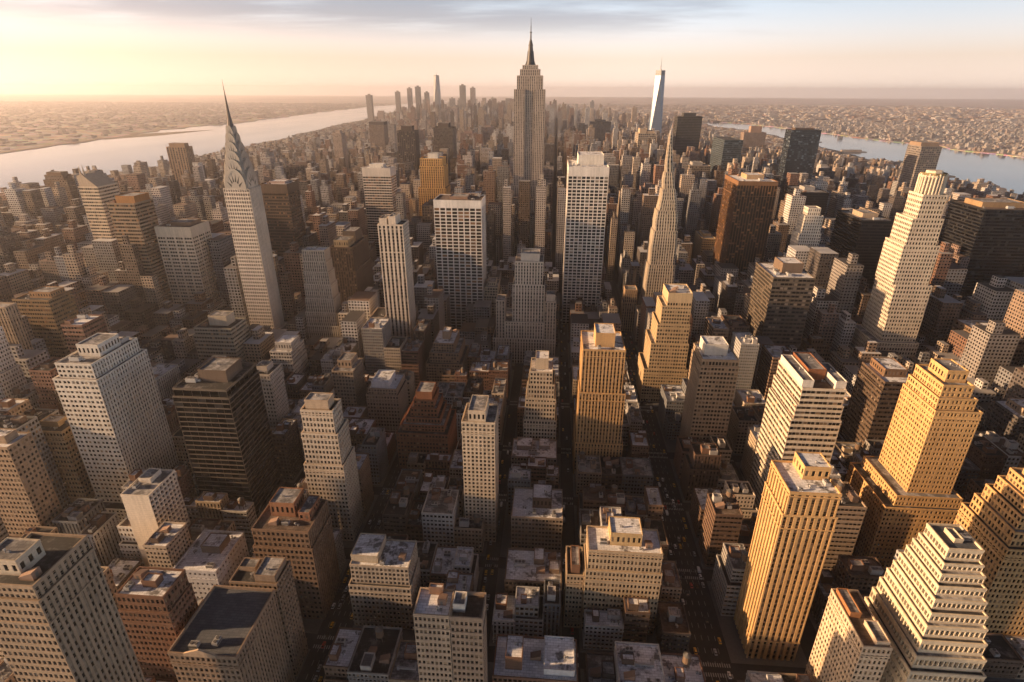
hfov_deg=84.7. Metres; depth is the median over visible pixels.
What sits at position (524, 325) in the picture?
art deco tower
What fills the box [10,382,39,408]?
apartment block
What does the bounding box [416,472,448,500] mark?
apartment block
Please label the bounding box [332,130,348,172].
apartment tower
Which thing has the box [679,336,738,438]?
apartment tower
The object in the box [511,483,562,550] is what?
apartment building
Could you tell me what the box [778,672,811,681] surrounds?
apartment block
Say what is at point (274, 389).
apartment building
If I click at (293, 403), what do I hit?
apartment block
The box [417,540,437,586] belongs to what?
apartment block
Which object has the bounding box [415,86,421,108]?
distant tower
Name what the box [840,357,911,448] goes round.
brick tower
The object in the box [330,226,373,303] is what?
office tower
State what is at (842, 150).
pier
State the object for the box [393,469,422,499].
apartment block
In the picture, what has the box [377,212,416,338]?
art deco tower
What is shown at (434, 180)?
art deco tower
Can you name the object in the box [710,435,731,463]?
apartment block
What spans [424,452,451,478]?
apartment block
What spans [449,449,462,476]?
apartment block
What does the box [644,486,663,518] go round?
apartment block
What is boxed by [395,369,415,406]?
apartment block
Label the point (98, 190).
art deco tower
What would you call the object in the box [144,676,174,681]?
apartment block
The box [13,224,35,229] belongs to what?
office building
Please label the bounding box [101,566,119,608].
apartment block
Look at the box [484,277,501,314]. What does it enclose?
office building
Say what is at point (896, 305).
stepped tower
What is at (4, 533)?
apartment block
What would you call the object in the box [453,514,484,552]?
apartment block
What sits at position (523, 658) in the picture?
brick building
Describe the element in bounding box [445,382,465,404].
apartment block
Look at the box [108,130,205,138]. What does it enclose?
sandbar
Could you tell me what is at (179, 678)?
window
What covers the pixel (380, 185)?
office tower
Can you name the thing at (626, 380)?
apartment block
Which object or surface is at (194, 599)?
window
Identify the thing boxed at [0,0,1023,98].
sky
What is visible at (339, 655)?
apartment block
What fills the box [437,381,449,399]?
apartment block
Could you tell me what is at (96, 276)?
street blocks
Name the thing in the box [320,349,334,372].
apartment block
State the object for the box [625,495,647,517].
apartment block
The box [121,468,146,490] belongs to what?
apartment block
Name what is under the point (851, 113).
city blocks
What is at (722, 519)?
apartment block
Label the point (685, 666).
apartment block
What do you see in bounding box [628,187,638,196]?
office tower
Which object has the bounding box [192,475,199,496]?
apartment block
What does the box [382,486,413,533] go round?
apartment block
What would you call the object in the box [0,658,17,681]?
apartment block
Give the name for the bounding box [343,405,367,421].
apartment block
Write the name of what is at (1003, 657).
apartment block
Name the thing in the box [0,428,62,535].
apartment building
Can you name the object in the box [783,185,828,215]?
glass tower
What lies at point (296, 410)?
apartment block
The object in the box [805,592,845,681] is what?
window
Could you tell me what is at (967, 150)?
ground
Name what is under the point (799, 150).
glass tower
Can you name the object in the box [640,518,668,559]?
apartment block
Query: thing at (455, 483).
apartment block
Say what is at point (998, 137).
shore blocks
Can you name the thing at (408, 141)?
glass tower
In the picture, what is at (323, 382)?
apartment block
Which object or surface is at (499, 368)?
apartment block
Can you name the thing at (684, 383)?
apartment block
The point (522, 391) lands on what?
apartment block
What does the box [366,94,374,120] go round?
distant tower
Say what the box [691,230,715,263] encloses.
apartment tower
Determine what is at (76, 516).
apartment block
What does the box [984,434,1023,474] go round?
apartment block
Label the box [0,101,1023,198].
water
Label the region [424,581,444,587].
apartment block
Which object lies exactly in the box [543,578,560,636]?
apartment block
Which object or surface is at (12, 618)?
window
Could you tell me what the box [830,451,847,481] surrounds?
apartment block
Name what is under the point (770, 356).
apartment block
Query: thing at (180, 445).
apartment block
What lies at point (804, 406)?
office tower
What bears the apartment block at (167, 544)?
on the ground at (703, 632)
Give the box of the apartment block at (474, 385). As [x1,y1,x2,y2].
[463,372,483,399]
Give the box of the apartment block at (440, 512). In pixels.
[421,488,459,545]
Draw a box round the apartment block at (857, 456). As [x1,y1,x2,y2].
[851,450,877,462]
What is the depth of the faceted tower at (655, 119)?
2904.96 m
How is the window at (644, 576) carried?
in the apartment building at (622, 556)
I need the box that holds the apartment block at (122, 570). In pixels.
[106,557,143,589]
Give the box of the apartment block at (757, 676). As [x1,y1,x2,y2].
[745,670,783,681]
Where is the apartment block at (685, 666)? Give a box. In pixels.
[660,651,705,681]
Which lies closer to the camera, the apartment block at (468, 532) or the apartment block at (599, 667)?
the apartment block at (599, 667)
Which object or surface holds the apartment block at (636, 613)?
on the ground at (703, 632)
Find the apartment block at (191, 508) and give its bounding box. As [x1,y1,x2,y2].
[183,496,199,523]
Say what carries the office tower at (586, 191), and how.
on the ground at (703, 632)
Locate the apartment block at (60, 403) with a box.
[54,390,65,414]
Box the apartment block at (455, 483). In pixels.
[446,477,464,517]
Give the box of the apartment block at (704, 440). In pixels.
[697,439,710,442]
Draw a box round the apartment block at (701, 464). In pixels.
[680,442,721,500]
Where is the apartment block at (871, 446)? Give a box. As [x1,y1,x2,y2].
[862,439,884,455]
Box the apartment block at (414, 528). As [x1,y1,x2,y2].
[406,500,424,540]
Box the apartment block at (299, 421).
[293,412,305,460]
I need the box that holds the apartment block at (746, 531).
[738,512,757,551]
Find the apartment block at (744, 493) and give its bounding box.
[722,480,757,517]
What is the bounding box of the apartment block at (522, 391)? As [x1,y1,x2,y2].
[520,387,526,395]
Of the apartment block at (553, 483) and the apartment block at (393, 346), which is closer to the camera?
the apartment block at (553, 483)
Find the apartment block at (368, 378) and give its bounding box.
[365,374,374,391]
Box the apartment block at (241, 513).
[221,497,256,539]
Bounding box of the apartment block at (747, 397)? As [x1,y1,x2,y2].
[734,389,765,406]
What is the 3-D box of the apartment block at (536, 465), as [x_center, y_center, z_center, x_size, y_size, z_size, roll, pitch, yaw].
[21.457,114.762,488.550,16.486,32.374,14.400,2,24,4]
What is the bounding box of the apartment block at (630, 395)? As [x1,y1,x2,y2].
[624,385,637,408]
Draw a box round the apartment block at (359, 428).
[349,417,376,447]
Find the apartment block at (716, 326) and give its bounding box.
[703,317,728,340]
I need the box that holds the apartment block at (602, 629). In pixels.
[582,608,623,650]
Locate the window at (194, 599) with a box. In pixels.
[122,598,197,681]
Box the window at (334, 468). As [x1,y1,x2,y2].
[303,418,363,539]
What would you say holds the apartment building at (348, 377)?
on the ground at (703, 632)
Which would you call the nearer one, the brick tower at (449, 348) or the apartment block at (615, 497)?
the apartment block at (615, 497)
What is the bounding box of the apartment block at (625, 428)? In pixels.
[621,409,629,445]
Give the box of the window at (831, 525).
[748,524,832,658]
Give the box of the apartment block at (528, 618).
[514,586,543,636]
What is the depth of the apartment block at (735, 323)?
625.67 m
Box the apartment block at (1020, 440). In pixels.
[1016,433,1023,451]
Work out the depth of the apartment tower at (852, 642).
293.02 m
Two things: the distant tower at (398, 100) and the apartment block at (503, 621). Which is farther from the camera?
the distant tower at (398, 100)
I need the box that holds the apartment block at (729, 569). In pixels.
[711,543,748,616]
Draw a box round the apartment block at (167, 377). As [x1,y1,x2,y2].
[152,363,181,399]
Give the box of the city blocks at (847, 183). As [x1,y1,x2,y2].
[0,129,1023,280]
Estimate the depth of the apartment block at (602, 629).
347.50 m
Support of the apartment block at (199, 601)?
on the ground at (703, 632)
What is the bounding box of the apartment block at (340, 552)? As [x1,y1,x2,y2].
[333,529,345,573]
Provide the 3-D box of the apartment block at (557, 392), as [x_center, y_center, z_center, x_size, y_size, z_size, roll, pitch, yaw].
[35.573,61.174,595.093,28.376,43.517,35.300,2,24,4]
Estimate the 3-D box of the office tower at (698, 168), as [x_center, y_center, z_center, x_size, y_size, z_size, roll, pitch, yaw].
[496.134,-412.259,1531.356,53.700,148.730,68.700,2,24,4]
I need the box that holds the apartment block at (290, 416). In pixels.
[282,413,294,418]
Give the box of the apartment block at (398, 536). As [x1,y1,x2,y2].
[375,533,407,539]
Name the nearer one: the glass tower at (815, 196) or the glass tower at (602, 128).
the glass tower at (815, 196)
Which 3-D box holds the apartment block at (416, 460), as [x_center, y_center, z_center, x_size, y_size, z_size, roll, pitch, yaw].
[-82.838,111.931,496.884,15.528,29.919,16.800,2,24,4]
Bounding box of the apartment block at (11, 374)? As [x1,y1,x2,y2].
[0,326,26,399]
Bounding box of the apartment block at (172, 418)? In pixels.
[163,405,180,435]
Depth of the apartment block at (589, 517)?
424.04 m
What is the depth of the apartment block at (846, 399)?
558.58 m
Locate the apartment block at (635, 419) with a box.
[626,402,642,445]
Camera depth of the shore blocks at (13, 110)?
7683.40 m
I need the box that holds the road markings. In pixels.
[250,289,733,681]
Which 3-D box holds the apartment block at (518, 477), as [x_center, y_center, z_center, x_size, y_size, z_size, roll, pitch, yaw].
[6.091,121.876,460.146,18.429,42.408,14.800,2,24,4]
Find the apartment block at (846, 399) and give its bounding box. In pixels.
[840,391,850,420]
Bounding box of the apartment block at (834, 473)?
[829,463,840,478]
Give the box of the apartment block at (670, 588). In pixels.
[658,560,681,601]
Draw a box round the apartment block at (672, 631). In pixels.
[655,601,690,653]
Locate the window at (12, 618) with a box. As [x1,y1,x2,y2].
[0,552,143,681]
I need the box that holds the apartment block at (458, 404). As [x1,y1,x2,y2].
[451,397,469,440]
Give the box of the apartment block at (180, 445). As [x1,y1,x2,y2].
[172,428,192,472]
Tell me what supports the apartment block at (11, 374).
on the ground at (703, 632)
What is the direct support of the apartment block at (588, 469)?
on the ground at (703, 632)
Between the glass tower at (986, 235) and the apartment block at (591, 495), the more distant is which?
the glass tower at (986, 235)
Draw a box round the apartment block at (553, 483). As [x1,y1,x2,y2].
[530,477,558,488]
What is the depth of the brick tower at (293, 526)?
355.83 m
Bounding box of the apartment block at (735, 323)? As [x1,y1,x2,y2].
[721,315,749,344]
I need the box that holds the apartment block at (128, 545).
[117,515,144,565]
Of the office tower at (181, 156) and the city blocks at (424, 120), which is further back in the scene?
the city blocks at (424, 120)
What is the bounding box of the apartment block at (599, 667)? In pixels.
[584,652,616,681]
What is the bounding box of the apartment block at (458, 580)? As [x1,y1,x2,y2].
[444,570,473,590]
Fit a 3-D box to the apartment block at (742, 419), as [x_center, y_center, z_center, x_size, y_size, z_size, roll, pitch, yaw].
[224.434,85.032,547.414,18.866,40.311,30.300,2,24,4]
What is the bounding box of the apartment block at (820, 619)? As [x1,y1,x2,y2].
[817,609,824,628]
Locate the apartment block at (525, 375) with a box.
[522,366,529,386]
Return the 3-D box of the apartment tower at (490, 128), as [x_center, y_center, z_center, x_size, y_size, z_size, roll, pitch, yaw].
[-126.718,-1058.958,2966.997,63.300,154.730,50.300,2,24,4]
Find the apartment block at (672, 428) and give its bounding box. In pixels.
[664,413,681,439]
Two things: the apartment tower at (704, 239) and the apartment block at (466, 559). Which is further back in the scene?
the apartment tower at (704, 239)
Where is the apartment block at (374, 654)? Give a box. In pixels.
[347,625,402,681]
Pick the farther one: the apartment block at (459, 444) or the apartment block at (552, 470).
the apartment block at (459, 444)
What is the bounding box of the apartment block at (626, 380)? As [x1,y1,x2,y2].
[623,368,630,384]
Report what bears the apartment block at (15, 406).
on the ground at (703, 632)
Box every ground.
[0,94,1023,118]
[0,98,448,152]
[109,98,997,681]
[708,121,1023,156]
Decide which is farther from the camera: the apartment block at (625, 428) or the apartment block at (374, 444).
the apartment block at (625, 428)
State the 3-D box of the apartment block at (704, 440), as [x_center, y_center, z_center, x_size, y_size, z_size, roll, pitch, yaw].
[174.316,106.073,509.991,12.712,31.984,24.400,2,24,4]
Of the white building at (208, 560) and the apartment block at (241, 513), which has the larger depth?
the apartment block at (241, 513)
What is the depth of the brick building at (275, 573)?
317.08 m
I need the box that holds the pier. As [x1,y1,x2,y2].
[839,149,864,151]
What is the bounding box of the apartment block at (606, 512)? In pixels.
[600,506,621,525]
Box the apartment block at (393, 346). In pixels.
[384,336,406,370]
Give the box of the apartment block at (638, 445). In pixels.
[627,430,648,457]
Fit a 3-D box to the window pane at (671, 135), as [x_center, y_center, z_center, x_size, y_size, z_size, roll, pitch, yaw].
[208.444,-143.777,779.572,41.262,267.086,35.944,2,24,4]
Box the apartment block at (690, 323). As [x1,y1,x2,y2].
[688,313,692,350]
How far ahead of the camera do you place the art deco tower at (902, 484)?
386.96 m
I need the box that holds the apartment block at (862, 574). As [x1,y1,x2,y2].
[831,555,885,598]
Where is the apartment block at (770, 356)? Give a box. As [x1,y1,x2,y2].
[754,344,792,399]
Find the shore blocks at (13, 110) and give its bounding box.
[0,101,395,149]
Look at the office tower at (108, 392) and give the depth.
435.68 m
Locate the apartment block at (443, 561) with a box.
[429,545,456,581]
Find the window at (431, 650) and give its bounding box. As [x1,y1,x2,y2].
[417,648,452,681]
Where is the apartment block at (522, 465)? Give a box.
[511,462,526,468]
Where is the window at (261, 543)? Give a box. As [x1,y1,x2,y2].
[254,511,339,618]
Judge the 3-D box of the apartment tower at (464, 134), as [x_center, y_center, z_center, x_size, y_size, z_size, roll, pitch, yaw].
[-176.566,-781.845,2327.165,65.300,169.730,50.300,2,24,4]
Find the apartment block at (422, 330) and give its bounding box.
[413,318,431,360]
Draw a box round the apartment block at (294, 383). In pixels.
[285,373,306,397]
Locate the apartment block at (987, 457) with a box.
[966,436,1007,479]
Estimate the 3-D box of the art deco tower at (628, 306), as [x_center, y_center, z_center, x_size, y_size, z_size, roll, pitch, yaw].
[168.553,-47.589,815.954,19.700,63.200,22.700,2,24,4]
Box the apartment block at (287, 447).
[272,418,303,479]
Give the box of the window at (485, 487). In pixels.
[463,416,498,540]
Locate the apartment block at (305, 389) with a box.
[299,376,317,397]
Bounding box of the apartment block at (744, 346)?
[730,332,759,399]
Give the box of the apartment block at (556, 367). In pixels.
[553,363,558,381]
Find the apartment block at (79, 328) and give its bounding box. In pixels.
[60,314,107,352]
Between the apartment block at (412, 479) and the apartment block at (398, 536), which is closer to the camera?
the apartment block at (398, 536)
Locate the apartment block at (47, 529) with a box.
[20,526,58,537]
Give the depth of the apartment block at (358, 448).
507.06 m
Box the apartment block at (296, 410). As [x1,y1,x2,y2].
[291,398,304,414]
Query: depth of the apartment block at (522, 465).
488.46 m
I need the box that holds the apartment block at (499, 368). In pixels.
[488,359,509,398]
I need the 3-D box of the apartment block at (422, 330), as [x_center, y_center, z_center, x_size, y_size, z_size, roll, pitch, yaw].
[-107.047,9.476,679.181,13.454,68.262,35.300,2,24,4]
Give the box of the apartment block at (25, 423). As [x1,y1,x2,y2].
[0,415,70,509]
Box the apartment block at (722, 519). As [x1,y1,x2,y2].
[699,489,743,566]
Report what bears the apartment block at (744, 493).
on the ground at (703, 632)
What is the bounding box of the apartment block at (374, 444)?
[361,427,388,484]
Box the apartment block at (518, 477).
[507,467,530,514]
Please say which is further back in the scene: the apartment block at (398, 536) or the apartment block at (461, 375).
the apartment block at (461, 375)
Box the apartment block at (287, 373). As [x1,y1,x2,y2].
[283,366,293,381]
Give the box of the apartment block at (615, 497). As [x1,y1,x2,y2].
[605,484,625,516]
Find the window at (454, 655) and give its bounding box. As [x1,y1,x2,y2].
[453,624,487,681]
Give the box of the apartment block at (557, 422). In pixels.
[556,406,558,438]
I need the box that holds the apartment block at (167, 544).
[142,521,193,567]
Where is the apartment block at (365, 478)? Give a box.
[356,452,373,516]
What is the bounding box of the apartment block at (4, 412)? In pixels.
[0,411,9,414]
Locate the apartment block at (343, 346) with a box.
[332,338,359,366]
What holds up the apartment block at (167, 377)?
on the ground at (703, 632)
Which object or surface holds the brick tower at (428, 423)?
on the ground at (703, 632)
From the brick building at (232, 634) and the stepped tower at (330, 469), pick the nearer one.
the brick building at (232, 634)
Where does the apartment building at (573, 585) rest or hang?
on the ground at (703, 632)
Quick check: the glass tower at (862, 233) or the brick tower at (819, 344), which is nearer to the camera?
the brick tower at (819, 344)
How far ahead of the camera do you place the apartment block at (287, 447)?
497.43 m
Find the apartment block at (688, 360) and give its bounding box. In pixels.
[686,351,691,377]
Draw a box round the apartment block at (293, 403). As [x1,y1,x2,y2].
[288,398,302,412]
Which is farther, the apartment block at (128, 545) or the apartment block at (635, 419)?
the apartment block at (635, 419)
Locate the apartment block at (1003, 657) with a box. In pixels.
[982,633,1023,678]
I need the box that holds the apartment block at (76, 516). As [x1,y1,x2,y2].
[52,498,105,533]
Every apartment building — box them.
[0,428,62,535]
[39,414,95,503]
[256,360,289,428]
[331,352,367,411]
[348,533,421,629]
[366,369,408,433]
[504,547,561,595]
[511,437,556,465]
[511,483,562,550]
[563,545,583,627]
[581,516,662,634]
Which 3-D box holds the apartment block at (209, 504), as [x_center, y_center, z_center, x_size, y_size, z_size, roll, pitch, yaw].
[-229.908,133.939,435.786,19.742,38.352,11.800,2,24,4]
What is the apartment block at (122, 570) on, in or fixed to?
on the ground at (703, 632)
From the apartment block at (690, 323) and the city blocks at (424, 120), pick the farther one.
the city blocks at (424, 120)
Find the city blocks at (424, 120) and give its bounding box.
[168,98,894,163]
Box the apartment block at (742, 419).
[726,406,758,453]
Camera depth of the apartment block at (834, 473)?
414.20 m
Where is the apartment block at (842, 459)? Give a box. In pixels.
[833,447,845,463]
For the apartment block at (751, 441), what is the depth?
501.67 m
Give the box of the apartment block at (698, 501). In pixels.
[689,487,722,537]
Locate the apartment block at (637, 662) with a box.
[614,641,665,681]
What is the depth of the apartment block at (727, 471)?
474.49 m
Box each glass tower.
[397,125,419,178]
[433,122,456,172]
[576,123,587,138]
[589,119,610,145]
[673,112,702,161]
[709,137,742,179]
[777,127,821,202]
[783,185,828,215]
[829,209,893,288]
[938,197,1023,299]
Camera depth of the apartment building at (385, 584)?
355.53 m
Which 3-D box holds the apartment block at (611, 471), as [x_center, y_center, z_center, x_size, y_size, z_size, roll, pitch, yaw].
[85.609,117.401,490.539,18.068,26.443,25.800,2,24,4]
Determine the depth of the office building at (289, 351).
619.60 m
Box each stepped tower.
[300,392,363,540]
[301,246,341,339]
[523,350,556,439]
[783,206,823,256]
[850,169,948,358]
[864,523,988,681]
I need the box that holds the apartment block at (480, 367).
[467,356,490,389]
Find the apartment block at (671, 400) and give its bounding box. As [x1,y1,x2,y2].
[658,384,684,429]
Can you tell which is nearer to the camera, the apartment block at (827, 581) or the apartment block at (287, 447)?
the apartment block at (827, 581)
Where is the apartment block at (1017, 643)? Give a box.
[1004,635,1023,678]
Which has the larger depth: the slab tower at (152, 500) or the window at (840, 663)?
the slab tower at (152, 500)
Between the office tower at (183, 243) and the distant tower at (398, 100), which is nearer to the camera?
the office tower at (183, 243)
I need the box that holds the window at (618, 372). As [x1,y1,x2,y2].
[574,372,623,472]
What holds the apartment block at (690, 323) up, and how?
on the ground at (703, 632)
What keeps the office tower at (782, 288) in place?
on the ground at (703, 632)
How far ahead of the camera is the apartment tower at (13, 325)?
539.25 m
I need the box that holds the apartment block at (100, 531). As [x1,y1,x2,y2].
[79,511,123,565]
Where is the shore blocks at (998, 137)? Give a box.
[702,116,1023,155]
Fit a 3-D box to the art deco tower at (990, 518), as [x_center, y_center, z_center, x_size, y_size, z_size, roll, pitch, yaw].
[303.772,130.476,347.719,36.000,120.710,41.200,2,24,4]
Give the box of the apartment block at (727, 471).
[717,460,738,490]
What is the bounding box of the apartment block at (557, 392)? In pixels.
[556,382,558,405]
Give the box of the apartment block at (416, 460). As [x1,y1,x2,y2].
[407,452,426,475]
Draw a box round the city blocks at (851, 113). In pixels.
[374,97,1023,123]
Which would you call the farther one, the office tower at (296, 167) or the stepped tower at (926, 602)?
the office tower at (296, 167)
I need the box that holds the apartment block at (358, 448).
[355,444,361,452]
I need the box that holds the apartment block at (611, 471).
[600,456,622,489]
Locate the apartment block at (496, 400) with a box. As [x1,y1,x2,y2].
[489,396,503,442]
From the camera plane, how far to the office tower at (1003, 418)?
498.91 m
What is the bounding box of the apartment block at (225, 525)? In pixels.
[212,520,235,530]
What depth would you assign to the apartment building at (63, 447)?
447.71 m
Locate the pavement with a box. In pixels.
[191,284,1023,681]
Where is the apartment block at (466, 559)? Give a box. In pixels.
[453,546,478,591]
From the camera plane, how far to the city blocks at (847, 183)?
1260.91 m
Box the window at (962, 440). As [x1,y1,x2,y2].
[845,367,980,570]
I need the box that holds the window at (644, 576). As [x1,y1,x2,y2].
[581,538,660,633]
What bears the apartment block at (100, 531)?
on the ground at (703, 632)
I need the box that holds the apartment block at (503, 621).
[492,593,514,642]
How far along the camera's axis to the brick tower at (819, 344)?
669.78 m
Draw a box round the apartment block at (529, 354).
[523,350,535,365]
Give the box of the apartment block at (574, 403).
[572,395,575,418]
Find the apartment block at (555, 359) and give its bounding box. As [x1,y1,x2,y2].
[535,356,558,362]
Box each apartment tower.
[0,302,33,349]
[0,532,145,681]
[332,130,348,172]
[413,583,454,681]
[449,590,487,681]
[460,130,477,145]
[461,395,498,541]
[481,125,493,140]
[639,182,651,194]
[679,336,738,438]
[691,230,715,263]
[740,126,765,152]
[804,588,892,681]
[894,141,941,193]
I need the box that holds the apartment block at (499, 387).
[492,378,506,422]
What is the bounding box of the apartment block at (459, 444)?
[456,437,461,449]
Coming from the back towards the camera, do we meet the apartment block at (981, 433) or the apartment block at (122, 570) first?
the apartment block at (981, 433)
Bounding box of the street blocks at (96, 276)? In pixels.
[0,196,1023,430]
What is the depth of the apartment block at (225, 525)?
405.29 m
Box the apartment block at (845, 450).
[834,442,861,468]
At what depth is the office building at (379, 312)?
687.24 m
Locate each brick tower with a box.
[12,286,78,357]
[251,487,340,619]
[396,381,457,471]
[426,327,468,386]
[799,335,829,362]
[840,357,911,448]
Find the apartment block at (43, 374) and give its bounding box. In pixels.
[28,357,62,414]
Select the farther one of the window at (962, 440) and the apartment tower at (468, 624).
the window at (962, 440)
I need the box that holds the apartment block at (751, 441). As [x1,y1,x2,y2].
[740,424,760,480]
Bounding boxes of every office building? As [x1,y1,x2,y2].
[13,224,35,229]
[193,310,250,362]
[268,334,309,377]
[369,307,385,317]
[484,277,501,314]
[947,319,1023,365]
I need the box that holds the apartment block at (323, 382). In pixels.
[311,373,332,392]
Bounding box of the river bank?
[0,123,233,152]
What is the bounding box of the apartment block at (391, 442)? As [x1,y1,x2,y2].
[385,431,396,464]
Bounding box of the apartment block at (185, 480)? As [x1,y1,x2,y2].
[174,465,197,497]
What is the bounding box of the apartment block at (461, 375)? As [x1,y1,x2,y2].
[454,367,467,382]
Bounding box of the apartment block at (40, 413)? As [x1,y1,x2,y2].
[24,408,59,420]
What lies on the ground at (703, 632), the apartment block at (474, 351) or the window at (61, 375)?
the apartment block at (474, 351)
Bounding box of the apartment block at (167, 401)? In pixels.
[161,397,173,404]
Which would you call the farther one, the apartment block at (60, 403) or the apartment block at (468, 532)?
the apartment block at (60, 403)
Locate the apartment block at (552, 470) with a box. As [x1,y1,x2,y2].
[546,464,558,482]
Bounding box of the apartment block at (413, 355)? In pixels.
[401,337,426,393]
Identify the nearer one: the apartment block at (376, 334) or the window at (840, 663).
the window at (840, 663)
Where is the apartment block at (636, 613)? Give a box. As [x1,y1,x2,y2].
[622,596,650,642]
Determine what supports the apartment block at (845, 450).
on the ground at (703, 632)
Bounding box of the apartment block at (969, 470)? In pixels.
[953,456,980,497]
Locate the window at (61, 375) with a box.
[54,340,186,521]
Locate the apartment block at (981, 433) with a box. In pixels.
[974,431,997,436]
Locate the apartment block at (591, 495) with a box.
[577,482,606,525]
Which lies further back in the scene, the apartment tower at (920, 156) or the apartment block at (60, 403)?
the apartment tower at (920, 156)
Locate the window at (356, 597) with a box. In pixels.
[349,549,420,628]
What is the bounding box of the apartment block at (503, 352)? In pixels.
[495,345,511,380]
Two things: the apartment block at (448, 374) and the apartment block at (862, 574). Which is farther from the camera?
the apartment block at (448, 374)
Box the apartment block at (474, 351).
[467,343,481,372]
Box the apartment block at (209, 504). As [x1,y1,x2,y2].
[195,491,228,519]
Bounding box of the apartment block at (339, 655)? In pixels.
[323,627,361,681]
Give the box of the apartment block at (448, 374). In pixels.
[442,368,454,381]
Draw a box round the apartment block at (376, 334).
[361,317,390,374]
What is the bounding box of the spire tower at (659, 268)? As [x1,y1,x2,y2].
[638,126,677,304]
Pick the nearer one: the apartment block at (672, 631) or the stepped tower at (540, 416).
the apartment block at (672, 631)
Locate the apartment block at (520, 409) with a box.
[517,396,525,436]
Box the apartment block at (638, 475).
[620,457,653,495]
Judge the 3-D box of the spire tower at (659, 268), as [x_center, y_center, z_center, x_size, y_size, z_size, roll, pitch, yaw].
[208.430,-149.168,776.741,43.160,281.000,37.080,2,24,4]
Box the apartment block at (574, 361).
[571,357,578,383]
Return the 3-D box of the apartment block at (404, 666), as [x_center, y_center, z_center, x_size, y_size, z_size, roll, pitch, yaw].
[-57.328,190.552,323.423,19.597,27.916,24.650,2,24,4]
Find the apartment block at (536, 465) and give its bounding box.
[527,454,546,481]
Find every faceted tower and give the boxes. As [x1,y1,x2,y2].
[434,75,440,108]
[648,61,664,132]
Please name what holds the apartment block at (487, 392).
on the ground at (703, 632)
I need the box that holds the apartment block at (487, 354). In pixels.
[480,349,496,360]
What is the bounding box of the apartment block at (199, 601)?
[196,598,203,605]
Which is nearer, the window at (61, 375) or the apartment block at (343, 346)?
the window at (61, 375)
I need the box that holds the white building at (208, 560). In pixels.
[173,529,249,598]
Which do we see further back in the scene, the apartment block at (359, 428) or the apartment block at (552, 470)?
the apartment block at (359, 428)
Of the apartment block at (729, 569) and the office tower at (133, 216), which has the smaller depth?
the apartment block at (729, 569)
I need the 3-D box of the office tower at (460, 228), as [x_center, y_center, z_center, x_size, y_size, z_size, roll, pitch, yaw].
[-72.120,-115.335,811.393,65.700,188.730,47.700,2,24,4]
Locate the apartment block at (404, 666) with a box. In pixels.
[388,640,419,681]
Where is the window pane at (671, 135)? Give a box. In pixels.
[645,135,676,296]
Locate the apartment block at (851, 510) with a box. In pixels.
[822,478,866,570]
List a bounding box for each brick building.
[114,566,198,681]
[167,585,294,681]
[228,556,308,675]
[492,634,577,681]
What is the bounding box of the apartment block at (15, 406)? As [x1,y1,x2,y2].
[0,398,31,414]
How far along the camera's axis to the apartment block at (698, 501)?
445.60 m
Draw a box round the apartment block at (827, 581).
[810,569,840,623]
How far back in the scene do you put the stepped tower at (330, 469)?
410.55 m
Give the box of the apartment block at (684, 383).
[681,378,687,393]
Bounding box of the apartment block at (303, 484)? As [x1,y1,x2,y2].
[297,476,308,494]
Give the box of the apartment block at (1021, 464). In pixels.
[1017,453,1023,467]
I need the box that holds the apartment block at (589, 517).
[578,508,600,551]
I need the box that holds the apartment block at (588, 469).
[575,451,601,494]
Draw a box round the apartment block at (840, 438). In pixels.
[836,432,844,441]
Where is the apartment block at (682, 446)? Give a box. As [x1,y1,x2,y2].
[673,436,697,478]
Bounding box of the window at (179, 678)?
[172,595,293,681]
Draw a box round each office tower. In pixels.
[43,171,79,205]
[52,333,188,521]
[106,192,173,303]
[154,218,220,304]
[166,143,195,186]
[172,357,285,518]
[260,179,305,256]
[289,161,315,177]
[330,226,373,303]
[362,163,396,256]
[369,121,388,149]
[422,199,433,233]
[433,193,486,327]
[487,208,495,265]
[562,150,608,323]
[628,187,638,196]
[635,128,655,146]
[688,161,710,179]
[712,172,777,275]
[745,257,815,350]
[749,352,846,510]
[979,398,1023,441]
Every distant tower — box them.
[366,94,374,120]
[395,91,400,112]
[407,87,412,109]
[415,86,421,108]
[424,91,429,102]
[439,108,446,120]
[451,106,458,122]
[459,84,465,110]
[470,87,475,104]
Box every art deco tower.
[76,165,119,239]
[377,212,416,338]
[418,152,450,215]
[492,248,555,362]
[496,294,506,349]
[543,290,556,356]
[572,323,625,473]
[620,285,637,330]
[631,266,635,284]
[636,281,692,401]
[734,451,841,660]
[844,353,982,570]
[953,467,1023,636]
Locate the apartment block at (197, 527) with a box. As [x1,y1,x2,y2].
[188,518,219,540]
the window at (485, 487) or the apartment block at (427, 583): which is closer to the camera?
the apartment block at (427, 583)
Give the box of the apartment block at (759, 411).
[751,405,764,424]
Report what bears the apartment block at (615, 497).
on the ground at (703, 632)
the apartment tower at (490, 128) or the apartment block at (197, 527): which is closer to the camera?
the apartment block at (197, 527)
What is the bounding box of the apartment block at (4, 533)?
[0,516,8,541]
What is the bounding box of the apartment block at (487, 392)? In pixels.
[482,390,491,396]
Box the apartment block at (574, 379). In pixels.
[571,366,578,401]
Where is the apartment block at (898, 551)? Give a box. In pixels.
[891,549,904,565]
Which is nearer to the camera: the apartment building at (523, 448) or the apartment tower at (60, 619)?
the apartment tower at (60, 619)
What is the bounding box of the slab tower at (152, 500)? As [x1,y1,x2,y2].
[120,468,189,566]
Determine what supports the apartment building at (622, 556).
on the ground at (703, 632)
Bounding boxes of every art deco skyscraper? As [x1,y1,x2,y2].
[222,81,286,329]
[510,31,552,258]
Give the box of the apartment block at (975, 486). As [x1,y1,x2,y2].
[962,479,995,501]
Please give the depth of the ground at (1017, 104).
21521.40 m

